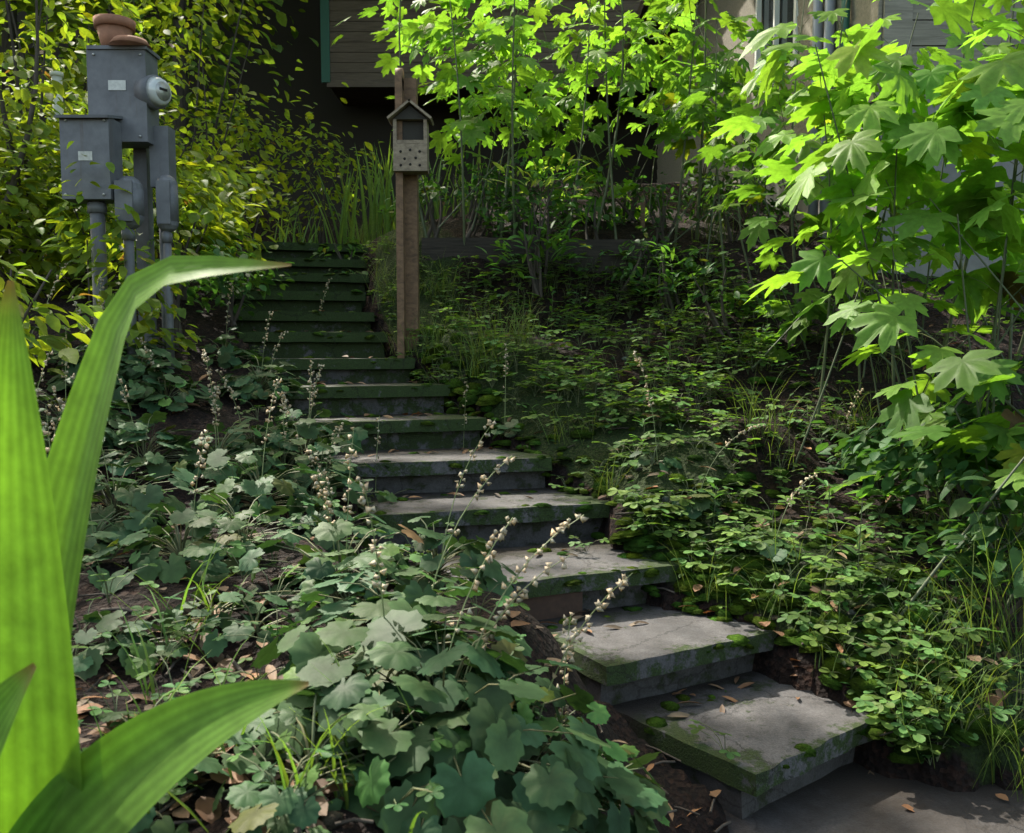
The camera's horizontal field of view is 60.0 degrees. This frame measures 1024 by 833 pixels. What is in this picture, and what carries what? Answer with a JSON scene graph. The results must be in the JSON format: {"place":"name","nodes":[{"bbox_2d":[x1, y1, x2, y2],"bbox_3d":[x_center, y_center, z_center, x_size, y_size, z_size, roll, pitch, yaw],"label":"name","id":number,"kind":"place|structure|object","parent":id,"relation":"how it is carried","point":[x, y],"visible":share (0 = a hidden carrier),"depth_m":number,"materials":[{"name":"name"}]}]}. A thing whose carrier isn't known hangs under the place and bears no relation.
{"place":"outdoors","nodes":[
{"label":"outdoors","id":0,"kind":"place"},
{"bbox_2d":[1,180,1023,832],"bbox_3d":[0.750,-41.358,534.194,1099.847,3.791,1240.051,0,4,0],"label":"terrain","id":1,"kind":"structure","parent":0,"point":[957,768],"depth_m":4.35,"materials":[{"name":"soil"}]},
{"bbox_2d":[50,71,64,275],"bbox_3d":[-3.253,-1.631,6.394,0.090,1.658,0.090,0,4,0],"label":"pvc vent pipe","id":2,"kind":"object","parent":1,"relation":"on","point":[58,76],"visible":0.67,"depth_m":6.32,"materials":[{"name":"grey"}]},
{"bbox_2d":[54,13,178,368],"bbox_3d":[-2.013,-1.044,4.634,0.517,2.039,0.409,0,4,0],"label":"electric meter pedestal","id":3,"kind":"object","parent":1,"relation":"on","point":[129,93],"visible":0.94,"depth_m":4.55,"materials":[{"name":"grey paint"}]},
{"bbox_2d":[0,256,308,832],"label":"strap leaves","id":4,"kind":"object","parent":1,"relation":"on","point":[125,777],"visible":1,"depth_m":0.93,"materials":[{"name":"green plant"}]},
{"bbox_2d":[0,0,391,377],"bbox_3d":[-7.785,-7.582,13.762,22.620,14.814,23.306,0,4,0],"label":"shrub","id":5,"kind":"object","parent":1,"relation":"on","point":[216,188],"visible":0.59,"depth_m":6.21,"materials":[{"name":"green plant"}]},
{"bbox_2d":[387,68,433,357],"bbox_3d":[-0.644,-1.149,5.740,0.283,2.158,0.272,0,4,0],"label":"post with insect house","id":6,"kind":"object","parent":1,"relation":"on","point":[409,119],"visible":0.96,"depth_m":5.69,"materials":[{"name":"brown wood"}]},
{"bbox_2d":[27,326,860,832],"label":"broad-leaved plants","id":7,"kind":"object","parent":1,"relation":"on","point":[559,794],"visible":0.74,"depth_m":1.75,"materials":[{"name":"green plant"}]},
{"bbox_2d":[0,0,1023,282],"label":"foliage","id":8,"kind":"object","parent":1,"relation":"on","point":[350,58],"depth_m":17.16,"materials":[{"name":"brown"}]},
{"bbox_2d":[0,0,1023,832],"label":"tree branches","id":9,"kind":"object","parent":1,"relation":"on","point":[180,122],"visible":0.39,"depth_m":6.62,"materials":[{"name":"plant"}]},
{"bbox_2d":[30,0,1023,832],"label":"plants","id":10,"kind":"object","parent":1,"relation":"on","point":[436,574],"depth_m":3.74,"materials":[{"name":"green plant"}]},
{"bbox_2d":[331,0,1023,548],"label":"maple leaves","id":11,"kind":"object","parent":10,"relation":"attached to","point":[973,118],"visible":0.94,"depth_m":4.46,"materials":[{"name":"green plant"}]},
{"bbox_2d":[37,150,1023,811],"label":"ground cover plants","id":12,"kind":"object","parent":1,"relation":"on","point":[879,448],"visible":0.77,"depth_m":3.88,"materials":[{"name":"green plant"}]},
{"bbox_2d":[74,260,1023,832],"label":"fallen leaves","id":13,"kind":"object","parent":1,"relation":"on","point":[204,806],"visible":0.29,"depth_m":2.07,"materials":[{"name":"brown plant"}]},
{"bbox_2d":[80,136,1023,832],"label":"leafy plants","id":14,"kind":"object","parent":1,"relation":"on","point":[378,220],"depth_m":3.41,"materials":[{"name":"green plant"}]},
{"bbox_2d":[116,241,1023,829],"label":"moss cushions","id":15,"kind":"object","parent":1,"relation":"on","point":[636,543],"visible":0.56,"depth_m":3.42,"materials":[{"name":"green plant"}]},
{"bbox_2d":[421,235,789,273],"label":"retaining wall","id":16,"kind":"structure","parent":1,"relation":"on","point":[435,248],"depth_m":6.88,"materials":[{"name":"grey concrete"}]},
{"bbox_2d":[233,241,1023,832],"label":"concrete stairs","id":17,"kind":"structure","parent":1,"relation":"on","point":[635,675],"depth_m":3.38,"materials":[{"name":"grey concrete"}]},
{"bbox_2d":[514,592,582,619],"bbox_3d":[0.120,0.730,3.348,0.318,0.110,0.012,-2,5,-21],"label":"step riser","id":18,"kind":"object","parent":17,"relation":"on","point":[552,606],"visible":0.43,"depth_m":3.36,"materials":[{"name":"metal"}]},
{"bbox_2d":[640,194,644,230],"bbox_3d":[1.105,-1.626,7.497,0.035,0.498,0.035,0,4,0],"label":"garden stake","id":19,"kind":"object","parent":1,"relation":"on","point":[642,216],"visible":0.5,"depth_m":7.47,"materials":[{"name":"brown wood"}]}
]}

